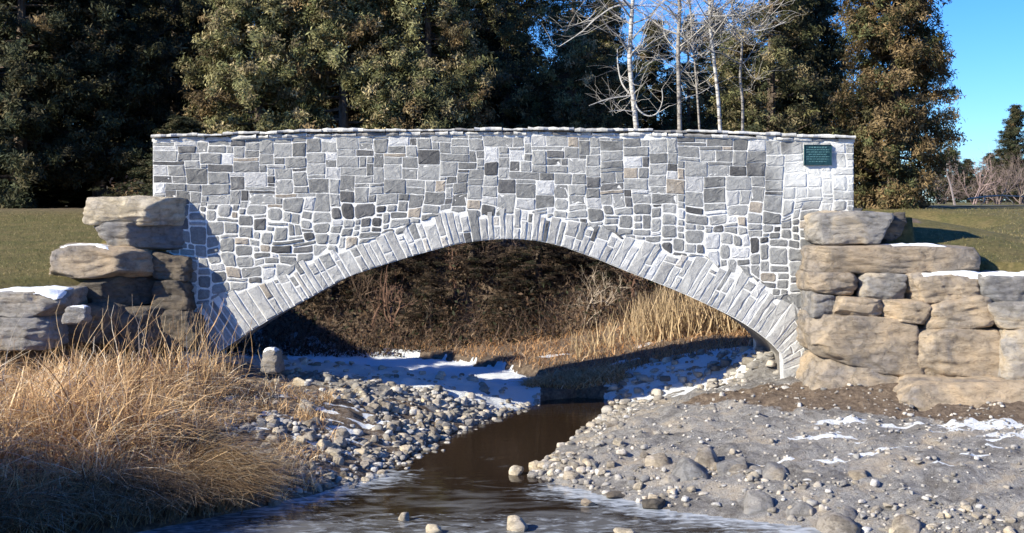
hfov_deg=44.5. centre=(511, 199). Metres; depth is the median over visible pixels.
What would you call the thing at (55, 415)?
dry grass
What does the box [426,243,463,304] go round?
bare tree
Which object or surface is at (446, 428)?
bank stone
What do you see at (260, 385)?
bank stone
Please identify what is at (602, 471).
bank stone
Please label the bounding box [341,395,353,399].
bank stone
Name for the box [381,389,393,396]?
bank stone
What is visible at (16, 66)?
cedar tree
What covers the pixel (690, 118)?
cedar tree
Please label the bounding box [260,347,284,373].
boulder
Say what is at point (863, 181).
cedar bush
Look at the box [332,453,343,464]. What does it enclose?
bank stone
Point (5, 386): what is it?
dry reeds
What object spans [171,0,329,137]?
cedar tree
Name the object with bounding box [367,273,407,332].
bare tree
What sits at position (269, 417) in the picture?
bank stone
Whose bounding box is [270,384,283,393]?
bank stone
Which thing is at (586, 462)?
bank stone
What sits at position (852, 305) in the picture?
boulder
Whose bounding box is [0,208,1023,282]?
lawn grass
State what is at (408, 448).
bank stone
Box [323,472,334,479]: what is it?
bank stone
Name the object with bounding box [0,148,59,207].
cedar bush
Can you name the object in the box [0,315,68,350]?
boulder
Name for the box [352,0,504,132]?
cedar tree
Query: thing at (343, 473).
bank stone
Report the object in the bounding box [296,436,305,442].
bank stone
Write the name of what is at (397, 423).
bank stone
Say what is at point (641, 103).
cedar tree
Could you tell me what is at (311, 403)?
bank stone
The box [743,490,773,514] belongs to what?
bank stone
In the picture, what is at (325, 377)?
rubble
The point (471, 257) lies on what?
brush thicket
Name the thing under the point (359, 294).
bare shrub
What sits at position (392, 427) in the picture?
bank stone
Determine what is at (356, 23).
cedar tree
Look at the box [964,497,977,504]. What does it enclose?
bank stone
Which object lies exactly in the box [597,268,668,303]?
bare shrub
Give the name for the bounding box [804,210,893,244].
boulder
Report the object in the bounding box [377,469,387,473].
bank stone
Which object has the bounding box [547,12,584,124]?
cedar tree
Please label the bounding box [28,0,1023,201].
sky
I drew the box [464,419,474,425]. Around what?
bank stone
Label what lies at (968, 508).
bank stone
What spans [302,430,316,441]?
bank stone
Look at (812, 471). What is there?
bank stone
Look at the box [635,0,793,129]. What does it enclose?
birch tree
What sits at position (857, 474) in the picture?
bank stone
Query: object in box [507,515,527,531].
stone
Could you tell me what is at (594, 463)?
bank stone
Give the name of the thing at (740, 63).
birch tree
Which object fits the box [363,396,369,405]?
bank stone
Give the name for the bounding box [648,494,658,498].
bank stone
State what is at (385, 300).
bare tree
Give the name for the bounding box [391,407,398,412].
bank stone
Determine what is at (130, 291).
boulder
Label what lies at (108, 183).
cedar bush
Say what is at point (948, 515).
bank stone
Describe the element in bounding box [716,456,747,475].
bank stone
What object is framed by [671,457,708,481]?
bank stone
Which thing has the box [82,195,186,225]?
boulder
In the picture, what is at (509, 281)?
brush thicket
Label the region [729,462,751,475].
bank stone
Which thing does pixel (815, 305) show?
boulder
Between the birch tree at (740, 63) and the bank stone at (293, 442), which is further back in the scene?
the birch tree at (740, 63)
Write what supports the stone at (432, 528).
in the water
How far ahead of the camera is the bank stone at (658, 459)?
19.75 m
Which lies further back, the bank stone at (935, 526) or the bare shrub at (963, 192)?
the bare shrub at (963, 192)
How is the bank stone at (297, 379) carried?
on the ground at (922, 226)
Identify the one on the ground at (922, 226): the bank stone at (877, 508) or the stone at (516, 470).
the bank stone at (877, 508)
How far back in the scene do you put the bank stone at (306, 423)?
21.84 m
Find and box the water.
[137,397,821,532]
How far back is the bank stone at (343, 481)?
19.76 m
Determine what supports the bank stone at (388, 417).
on the ground at (922, 226)
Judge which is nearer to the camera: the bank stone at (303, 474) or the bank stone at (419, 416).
the bank stone at (303, 474)
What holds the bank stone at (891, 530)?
on the ground at (922, 226)
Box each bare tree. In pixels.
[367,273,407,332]
[369,265,417,341]
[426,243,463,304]
[613,267,639,315]
[941,125,958,204]
[948,145,1005,203]
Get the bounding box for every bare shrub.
[268,304,315,343]
[336,269,389,316]
[451,239,516,277]
[562,262,630,327]
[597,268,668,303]
[922,170,974,203]
[956,173,1003,203]
[964,157,1023,203]
[983,144,1023,203]
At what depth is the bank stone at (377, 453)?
21.35 m
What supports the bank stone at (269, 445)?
on the ground at (922, 226)
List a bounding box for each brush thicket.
[300,275,368,311]
[359,251,436,282]
[393,272,463,330]
[416,239,524,283]
[474,275,549,331]
[487,239,587,298]
[542,248,641,286]
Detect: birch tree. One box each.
[538,0,691,299]
[612,0,746,130]
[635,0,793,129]
[639,0,763,129]
[673,0,797,130]
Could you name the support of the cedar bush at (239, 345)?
on the ground at (922, 226)
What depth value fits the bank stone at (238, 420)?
21.42 m
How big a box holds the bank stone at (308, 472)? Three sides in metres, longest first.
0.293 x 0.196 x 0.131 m
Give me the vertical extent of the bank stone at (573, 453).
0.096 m
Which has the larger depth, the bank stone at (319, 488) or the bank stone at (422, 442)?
the bank stone at (422, 442)
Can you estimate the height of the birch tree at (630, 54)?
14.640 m
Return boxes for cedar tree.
[0,0,132,208]
[0,1,125,206]
[8,0,186,196]
[64,0,199,121]
[106,0,249,157]
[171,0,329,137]
[179,1,254,89]
[235,13,353,133]
[255,0,414,133]
[328,5,441,133]
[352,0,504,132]
[413,0,540,128]
[452,0,558,132]
[468,0,565,125]
[507,0,630,133]
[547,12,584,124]
[560,0,660,133]
[616,18,708,129]
[656,11,725,134]
[671,7,753,129]
[701,26,755,134]
[705,0,842,136]
[753,0,856,134]
[753,7,834,131]
[821,0,971,208]
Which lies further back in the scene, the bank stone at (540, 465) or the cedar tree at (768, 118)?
the cedar tree at (768, 118)
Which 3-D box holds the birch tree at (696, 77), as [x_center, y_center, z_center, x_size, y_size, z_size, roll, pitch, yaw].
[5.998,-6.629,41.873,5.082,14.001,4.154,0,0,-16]
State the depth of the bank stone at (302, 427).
21.47 m
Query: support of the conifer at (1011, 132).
on the ground at (922, 226)
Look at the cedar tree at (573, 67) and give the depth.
46.33 m
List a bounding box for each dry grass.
[0,336,279,532]
[0,424,321,532]
[138,375,346,500]
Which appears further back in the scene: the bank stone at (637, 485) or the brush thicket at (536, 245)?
the brush thicket at (536, 245)
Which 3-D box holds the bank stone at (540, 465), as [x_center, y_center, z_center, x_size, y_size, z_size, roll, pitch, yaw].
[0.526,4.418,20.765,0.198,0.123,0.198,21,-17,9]
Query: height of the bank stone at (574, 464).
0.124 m
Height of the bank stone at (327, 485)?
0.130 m
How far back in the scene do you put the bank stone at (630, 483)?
19.19 m
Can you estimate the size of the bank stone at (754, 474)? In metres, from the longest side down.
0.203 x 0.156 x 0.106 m
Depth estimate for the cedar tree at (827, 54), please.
48.17 m
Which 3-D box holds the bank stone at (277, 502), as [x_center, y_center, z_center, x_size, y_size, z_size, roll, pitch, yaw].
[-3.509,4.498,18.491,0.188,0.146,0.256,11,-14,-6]
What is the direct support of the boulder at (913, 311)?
on the boulder at (884, 345)
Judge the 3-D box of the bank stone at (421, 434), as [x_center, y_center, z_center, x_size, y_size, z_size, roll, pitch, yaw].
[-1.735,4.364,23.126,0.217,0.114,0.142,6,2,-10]
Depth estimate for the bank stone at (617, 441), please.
21.33 m
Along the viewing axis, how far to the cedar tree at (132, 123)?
46.67 m
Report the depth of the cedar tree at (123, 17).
56.03 m
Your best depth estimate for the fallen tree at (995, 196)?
65.22 m
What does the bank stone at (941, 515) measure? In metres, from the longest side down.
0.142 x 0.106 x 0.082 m
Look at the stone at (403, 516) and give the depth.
17.54 m
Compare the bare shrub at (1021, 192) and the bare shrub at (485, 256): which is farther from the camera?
the bare shrub at (1021, 192)
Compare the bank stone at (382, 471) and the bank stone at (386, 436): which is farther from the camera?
the bank stone at (386, 436)
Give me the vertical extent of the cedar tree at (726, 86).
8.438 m
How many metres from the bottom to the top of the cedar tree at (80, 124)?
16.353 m
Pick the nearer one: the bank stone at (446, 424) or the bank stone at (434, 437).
the bank stone at (434, 437)
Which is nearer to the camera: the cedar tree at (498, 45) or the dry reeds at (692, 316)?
the dry reeds at (692, 316)
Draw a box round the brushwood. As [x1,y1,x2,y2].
[227,239,691,356]
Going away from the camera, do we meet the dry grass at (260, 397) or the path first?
the dry grass at (260, 397)
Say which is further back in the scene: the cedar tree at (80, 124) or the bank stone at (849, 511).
the cedar tree at (80, 124)
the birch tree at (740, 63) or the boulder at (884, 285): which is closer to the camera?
the boulder at (884, 285)
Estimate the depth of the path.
61.44 m
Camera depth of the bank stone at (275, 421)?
21.38 m
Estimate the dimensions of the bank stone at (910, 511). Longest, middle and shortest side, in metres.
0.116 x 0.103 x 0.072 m
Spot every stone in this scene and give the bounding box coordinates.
[233,417,244,423]
[242,424,253,430]
[247,407,259,415]
[252,383,263,392]
[256,433,264,439]
[258,420,266,426]
[260,442,270,448]
[266,414,277,420]
[266,434,279,444]
[267,419,278,424]
[268,498,281,506]
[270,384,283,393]
[272,492,281,499]
[274,375,284,382]
[275,484,286,491]
[276,428,286,434]
[290,440,300,445]
[293,377,304,385]
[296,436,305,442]
[298,472,306,480]
[299,401,315,408]
[299,404,312,413]
[300,425,307,431]
[301,470,315,478]
[302,420,314,426]
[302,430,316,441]
[305,460,314,465]
[306,446,319,452]
[309,423,318,429]
[310,417,321,425]
[310,465,317,470]
[312,481,322,491]
[316,439,333,447]
[321,482,331,488]
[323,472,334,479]
[325,447,340,455]
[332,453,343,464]
[333,436,346,446]
[336,428,349,437]
[340,471,348,476]
[340,478,348,484]
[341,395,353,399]
[344,477,353,482]
[354,448,366,456]
[360,392,370,397]
[360,461,369,468]
[360,477,370,480]
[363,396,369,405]
[364,441,373,446]
[365,406,376,411]
[367,415,378,422]
[368,403,380,410]
[370,395,378,400]
[372,451,380,455]
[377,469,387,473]
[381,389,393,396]
[381,401,392,410]
[383,415,393,420]
[383,433,392,440]
[387,423,396,431]
[390,435,398,440]
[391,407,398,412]
[391,420,402,427]
[398,433,410,438]
[398,512,408,520]
[402,445,412,452]
[411,435,420,439]
[413,432,423,438]
[414,440,424,445]
[415,413,423,420]
[418,421,424,427]
[421,397,428,402]
[426,426,437,432]
[426,524,441,532]
[428,430,440,440]
[434,412,446,419]
[442,422,451,427]
[442,426,451,430]
[451,424,457,430]
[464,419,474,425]
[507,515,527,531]
[509,465,523,475]
[527,470,538,477]
[529,460,540,470]
[537,462,543,468]
[543,460,554,464]
[547,468,554,476]
[563,470,579,479]
[565,451,576,455]
[567,461,579,468]
[576,454,590,461]
[579,478,586,484]
[581,498,595,505]
[582,458,591,466]
[589,460,597,466]
[597,467,605,475]
[606,420,618,427]
[606,461,614,467]
[606,491,624,497]
[612,438,623,445]
[613,527,634,532]
[625,479,635,486]
[633,482,642,489]
[638,475,649,482]
[640,451,648,457]
[642,498,665,508]
[645,452,671,466]
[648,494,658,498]
[659,474,679,484]
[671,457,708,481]
[687,485,695,491]
[694,446,719,466]
[711,462,716,470]
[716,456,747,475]
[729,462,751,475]
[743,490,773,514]
[746,471,759,479]
[749,465,762,469]
[761,461,788,480]
[784,483,791,490]
[786,501,814,517]
[802,469,822,474]
[815,511,860,532]
[836,480,846,486]
[840,505,856,519]
[848,469,867,479]
[870,506,882,512]
[883,503,892,507]
[885,525,891,531]
[889,527,897,532]
[891,514,920,532]
[906,508,914,514]
[928,522,941,527]
[937,512,944,518]
[944,513,951,517]
[960,505,971,511]
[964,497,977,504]
[964,515,977,521]
[971,512,982,519]
[982,518,992,524]
[988,507,998,515]
[1003,526,1015,532]
[1005,515,1015,522]
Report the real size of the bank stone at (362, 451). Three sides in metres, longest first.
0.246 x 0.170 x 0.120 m
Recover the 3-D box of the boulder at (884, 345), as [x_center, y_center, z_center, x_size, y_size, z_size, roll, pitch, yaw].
[6.738,2.789,24.401,2.236,1.314,1.858,0,0,0]
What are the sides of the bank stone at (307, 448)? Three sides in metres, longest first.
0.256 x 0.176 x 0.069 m
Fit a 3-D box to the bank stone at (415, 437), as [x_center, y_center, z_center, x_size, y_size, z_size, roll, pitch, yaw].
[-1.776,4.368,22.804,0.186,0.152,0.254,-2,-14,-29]
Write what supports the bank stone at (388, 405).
on the ground at (922, 226)
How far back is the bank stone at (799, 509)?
17.48 m
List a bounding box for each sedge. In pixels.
[325,285,752,382]
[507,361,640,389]
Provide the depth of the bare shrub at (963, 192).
99.88 m
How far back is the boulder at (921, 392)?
22.48 m
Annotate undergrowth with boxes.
[100,175,688,357]
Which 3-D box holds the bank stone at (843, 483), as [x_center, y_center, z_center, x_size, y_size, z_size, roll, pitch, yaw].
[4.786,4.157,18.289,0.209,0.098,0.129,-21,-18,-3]
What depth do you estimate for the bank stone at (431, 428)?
23.72 m
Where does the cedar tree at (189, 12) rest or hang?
on the ground at (922, 226)
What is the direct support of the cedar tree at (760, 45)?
on the ground at (922, 226)
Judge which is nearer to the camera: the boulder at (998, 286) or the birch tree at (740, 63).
the boulder at (998, 286)
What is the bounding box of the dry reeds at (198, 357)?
[0,293,265,404]
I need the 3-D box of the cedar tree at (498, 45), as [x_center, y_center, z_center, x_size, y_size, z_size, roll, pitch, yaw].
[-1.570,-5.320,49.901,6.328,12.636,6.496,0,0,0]
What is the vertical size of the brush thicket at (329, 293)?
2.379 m
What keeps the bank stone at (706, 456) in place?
on the ground at (922, 226)
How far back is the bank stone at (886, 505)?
17.37 m
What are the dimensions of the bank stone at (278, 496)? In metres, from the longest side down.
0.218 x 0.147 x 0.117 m
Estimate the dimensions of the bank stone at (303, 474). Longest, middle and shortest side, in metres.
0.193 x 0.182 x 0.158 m
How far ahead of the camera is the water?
18.59 m
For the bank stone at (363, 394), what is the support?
on the ground at (922, 226)
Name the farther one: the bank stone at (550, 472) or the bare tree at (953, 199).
the bare tree at (953, 199)
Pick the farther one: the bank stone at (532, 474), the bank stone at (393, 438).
the bank stone at (393, 438)
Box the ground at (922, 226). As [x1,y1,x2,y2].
[0,202,1023,532]
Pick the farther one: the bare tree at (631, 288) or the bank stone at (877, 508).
the bare tree at (631, 288)
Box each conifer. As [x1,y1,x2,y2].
[926,147,976,201]
[953,158,977,201]
[967,152,995,201]
[984,103,1023,203]
[984,153,1022,202]
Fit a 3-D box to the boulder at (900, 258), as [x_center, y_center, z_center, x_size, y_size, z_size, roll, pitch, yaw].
[7.472,1.141,24.815,3.495,0.611,1.659,0,0,0]
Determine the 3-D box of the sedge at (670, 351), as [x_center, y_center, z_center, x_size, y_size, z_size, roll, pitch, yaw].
[-0.438,3.255,33.912,17.625,2.331,9.818,0,0,0]
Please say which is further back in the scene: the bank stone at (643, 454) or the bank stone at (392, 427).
the bank stone at (392, 427)
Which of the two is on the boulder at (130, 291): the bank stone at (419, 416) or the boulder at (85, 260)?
the boulder at (85, 260)
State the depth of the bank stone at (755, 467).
19.11 m
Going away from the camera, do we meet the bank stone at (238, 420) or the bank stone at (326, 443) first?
the bank stone at (326, 443)
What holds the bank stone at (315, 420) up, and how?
on the ground at (922, 226)
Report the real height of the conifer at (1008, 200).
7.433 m
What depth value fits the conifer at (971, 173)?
164.47 m
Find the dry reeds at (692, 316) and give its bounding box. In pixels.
[569,285,749,358]
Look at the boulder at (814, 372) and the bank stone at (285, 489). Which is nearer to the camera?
the bank stone at (285, 489)
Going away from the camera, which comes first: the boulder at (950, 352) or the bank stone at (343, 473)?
the bank stone at (343, 473)
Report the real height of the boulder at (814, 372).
1.218 m
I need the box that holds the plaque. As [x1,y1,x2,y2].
[803,145,831,164]
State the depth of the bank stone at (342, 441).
21.22 m
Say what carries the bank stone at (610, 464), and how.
on the ground at (922, 226)
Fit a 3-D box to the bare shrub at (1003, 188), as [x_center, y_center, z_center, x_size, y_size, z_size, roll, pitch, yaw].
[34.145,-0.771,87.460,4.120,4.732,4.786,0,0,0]
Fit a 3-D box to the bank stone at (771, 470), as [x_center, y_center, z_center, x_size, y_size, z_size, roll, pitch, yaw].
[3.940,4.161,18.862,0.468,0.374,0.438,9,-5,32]
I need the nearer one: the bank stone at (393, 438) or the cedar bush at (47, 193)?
the bank stone at (393, 438)
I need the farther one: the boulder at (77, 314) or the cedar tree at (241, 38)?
the cedar tree at (241, 38)
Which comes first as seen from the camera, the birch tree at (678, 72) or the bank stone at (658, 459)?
the bank stone at (658, 459)
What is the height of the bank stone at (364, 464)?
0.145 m
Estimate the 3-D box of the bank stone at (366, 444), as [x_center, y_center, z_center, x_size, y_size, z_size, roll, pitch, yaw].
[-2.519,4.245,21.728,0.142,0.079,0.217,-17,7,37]
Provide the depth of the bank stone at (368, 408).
23.69 m
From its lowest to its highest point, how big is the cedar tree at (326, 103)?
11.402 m
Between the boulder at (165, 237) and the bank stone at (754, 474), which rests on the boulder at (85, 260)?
the boulder at (165, 237)
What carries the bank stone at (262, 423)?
on the ground at (922, 226)
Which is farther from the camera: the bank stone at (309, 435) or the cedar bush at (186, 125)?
the cedar bush at (186, 125)
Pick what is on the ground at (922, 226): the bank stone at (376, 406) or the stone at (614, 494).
the bank stone at (376, 406)
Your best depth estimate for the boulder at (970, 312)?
23.45 m
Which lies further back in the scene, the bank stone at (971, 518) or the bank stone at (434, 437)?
the bank stone at (434, 437)
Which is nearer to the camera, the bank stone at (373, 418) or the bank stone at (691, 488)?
the bank stone at (691, 488)
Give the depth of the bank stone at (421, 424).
23.72 m
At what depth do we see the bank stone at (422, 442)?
22.62 m
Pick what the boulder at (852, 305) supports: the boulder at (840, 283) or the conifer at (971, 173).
the boulder at (840, 283)
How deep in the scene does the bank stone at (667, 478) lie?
19.00 m
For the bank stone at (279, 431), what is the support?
on the ground at (922, 226)
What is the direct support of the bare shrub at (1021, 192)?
on the ground at (922, 226)
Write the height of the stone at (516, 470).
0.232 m
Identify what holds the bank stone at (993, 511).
on the ground at (922, 226)
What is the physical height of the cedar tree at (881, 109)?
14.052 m
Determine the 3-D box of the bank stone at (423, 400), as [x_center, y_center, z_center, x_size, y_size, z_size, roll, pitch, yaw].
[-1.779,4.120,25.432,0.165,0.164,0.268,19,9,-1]
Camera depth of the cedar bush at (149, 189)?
29.32 m
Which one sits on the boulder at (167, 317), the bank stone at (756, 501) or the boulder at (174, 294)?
the boulder at (174, 294)
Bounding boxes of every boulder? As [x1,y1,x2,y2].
[0,285,87,317]
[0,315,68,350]
[49,243,154,278]
[61,302,128,346]
[61,305,91,324]
[77,276,157,305]
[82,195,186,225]
[93,222,184,249]
[114,305,164,349]
[151,250,193,281]
[151,280,196,310]
[158,309,205,350]
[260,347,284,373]
[795,269,857,294]
[796,310,924,376]
[796,350,898,389]
[799,243,980,273]
[800,290,835,317]
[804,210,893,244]
[832,294,882,316]
[852,272,907,299]
[879,298,931,324]
[880,212,906,243]
[893,374,1023,410]
[904,270,980,303]
[916,324,1000,376]
[918,295,993,329]
[978,270,1023,301]
[987,301,1023,329]
[988,327,1023,379]
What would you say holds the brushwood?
on the ground at (922, 226)
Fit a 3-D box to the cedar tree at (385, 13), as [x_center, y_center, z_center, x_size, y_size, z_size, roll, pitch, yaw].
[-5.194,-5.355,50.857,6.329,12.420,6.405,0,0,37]
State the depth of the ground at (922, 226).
22.67 m
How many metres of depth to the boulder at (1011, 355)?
23.01 m
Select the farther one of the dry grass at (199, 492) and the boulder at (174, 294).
the boulder at (174, 294)
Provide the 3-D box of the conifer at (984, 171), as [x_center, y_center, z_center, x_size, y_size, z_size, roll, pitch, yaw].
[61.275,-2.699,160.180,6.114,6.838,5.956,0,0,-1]
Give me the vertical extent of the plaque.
0.410 m
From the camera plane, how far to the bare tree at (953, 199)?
73.41 m
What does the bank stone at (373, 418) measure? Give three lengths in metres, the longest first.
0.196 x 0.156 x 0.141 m
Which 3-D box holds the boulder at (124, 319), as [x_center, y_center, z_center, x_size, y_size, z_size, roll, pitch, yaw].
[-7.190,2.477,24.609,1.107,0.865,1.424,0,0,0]
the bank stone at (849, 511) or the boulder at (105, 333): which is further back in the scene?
the boulder at (105, 333)
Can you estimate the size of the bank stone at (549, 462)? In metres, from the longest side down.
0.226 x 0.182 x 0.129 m
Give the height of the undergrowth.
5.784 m
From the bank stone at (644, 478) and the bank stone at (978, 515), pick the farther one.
the bank stone at (644, 478)
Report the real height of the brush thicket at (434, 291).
1.819 m
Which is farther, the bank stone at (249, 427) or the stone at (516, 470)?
the bank stone at (249, 427)
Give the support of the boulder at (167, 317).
on the ground at (922, 226)
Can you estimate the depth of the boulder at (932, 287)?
23.68 m
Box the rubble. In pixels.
[185,346,1023,532]
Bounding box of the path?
[854,205,1023,210]
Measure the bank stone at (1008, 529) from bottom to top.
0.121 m
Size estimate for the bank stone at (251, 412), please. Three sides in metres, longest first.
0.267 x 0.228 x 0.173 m
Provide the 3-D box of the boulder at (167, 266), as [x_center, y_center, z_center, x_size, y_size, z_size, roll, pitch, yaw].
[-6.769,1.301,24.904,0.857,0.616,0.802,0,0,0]
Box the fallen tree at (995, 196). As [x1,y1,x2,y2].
[967,189,1023,204]
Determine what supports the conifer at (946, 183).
on the ground at (922, 226)
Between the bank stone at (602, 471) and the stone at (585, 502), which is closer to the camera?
the stone at (585, 502)
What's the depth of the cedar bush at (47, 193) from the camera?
48.11 m
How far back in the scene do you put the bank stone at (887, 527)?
16.79 m
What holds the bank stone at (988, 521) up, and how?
on the ground at (922, 226)
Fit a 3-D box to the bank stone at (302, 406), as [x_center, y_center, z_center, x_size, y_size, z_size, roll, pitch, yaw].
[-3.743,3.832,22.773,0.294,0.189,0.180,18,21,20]
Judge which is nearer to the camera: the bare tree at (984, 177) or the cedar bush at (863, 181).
the cedar bush at (863, 181)
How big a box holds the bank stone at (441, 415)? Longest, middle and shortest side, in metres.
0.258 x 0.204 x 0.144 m
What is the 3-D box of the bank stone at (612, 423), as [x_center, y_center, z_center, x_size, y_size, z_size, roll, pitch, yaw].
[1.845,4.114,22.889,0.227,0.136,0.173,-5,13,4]
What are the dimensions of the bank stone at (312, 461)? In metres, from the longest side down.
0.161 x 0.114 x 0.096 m
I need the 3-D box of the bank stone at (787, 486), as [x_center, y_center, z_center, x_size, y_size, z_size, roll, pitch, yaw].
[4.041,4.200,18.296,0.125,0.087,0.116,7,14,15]
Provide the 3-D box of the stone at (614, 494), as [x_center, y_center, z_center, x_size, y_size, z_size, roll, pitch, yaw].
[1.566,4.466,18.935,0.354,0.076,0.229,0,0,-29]
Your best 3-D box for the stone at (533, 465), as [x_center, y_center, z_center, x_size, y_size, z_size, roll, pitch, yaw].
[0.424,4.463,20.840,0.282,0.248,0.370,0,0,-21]
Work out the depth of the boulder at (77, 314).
21.84 m
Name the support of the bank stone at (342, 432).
on the ground at (922, 226)
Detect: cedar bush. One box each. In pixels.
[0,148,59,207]
[2,157,91,207]
[80,145,147,201]
[90,114,209,196]
[141,179,152,195]
[227,338,253,356]
[853,158,901,206]
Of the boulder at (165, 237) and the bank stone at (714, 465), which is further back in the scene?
the boulder at (165, 237)
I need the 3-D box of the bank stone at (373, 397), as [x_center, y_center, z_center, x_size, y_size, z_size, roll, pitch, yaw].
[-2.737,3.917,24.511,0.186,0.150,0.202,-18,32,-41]
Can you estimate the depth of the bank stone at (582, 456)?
20.30 m
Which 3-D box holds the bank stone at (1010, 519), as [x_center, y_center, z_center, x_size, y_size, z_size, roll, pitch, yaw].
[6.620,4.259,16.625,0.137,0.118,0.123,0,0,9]
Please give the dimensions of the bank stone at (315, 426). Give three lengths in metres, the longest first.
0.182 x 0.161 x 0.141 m
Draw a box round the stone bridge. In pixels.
[151,127,855,378]
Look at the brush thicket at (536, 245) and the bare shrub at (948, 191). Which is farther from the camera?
the bare shrub at (948, 191)
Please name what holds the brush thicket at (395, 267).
on the ground at (922, 226)
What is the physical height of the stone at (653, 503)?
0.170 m
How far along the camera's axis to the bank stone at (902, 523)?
16.70 m
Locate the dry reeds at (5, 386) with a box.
[0,337,29,427]
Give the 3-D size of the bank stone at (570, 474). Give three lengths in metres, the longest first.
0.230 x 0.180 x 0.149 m
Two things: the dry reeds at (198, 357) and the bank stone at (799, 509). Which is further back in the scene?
the dry reeds at (198, 357)
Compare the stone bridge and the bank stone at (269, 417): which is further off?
the stone bridge
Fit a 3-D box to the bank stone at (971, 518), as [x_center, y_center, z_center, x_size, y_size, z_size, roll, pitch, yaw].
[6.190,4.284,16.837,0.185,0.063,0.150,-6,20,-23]
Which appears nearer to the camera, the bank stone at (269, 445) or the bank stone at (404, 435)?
the bank stone at (269, 445)
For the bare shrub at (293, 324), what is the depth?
38.55 m
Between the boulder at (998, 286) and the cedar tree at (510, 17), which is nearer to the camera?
the boulder at (998, 286)
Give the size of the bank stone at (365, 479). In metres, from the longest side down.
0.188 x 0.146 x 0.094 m
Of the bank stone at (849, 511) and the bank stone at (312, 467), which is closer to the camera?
the bank stone at (849, 511)
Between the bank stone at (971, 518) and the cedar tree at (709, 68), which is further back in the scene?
the cedar tree at (709, 68)
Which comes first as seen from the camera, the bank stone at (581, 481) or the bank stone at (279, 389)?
the bank stone at (581, 481)
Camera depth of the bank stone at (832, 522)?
16.85 m
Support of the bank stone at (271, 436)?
on the ground at (922, 226)
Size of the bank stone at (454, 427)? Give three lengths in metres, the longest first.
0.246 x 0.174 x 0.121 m
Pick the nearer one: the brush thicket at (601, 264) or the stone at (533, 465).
the stone at (533, 465)
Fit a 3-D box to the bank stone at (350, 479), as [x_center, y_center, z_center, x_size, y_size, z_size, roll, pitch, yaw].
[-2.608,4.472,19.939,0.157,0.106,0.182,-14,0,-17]
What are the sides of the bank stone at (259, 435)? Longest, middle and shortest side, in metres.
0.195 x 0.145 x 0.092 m
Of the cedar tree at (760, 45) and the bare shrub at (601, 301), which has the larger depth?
the cedar tree at (760, 45)
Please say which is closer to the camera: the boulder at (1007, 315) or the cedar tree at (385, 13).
the boulder at (1007, 315)
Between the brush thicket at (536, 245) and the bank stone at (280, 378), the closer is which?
the bank stone at (280, 378)
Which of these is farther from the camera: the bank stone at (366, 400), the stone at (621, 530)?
the bank stone at (366, 400)
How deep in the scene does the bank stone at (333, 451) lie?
20.75 m
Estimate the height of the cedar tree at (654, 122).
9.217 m
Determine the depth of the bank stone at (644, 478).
19.22 m

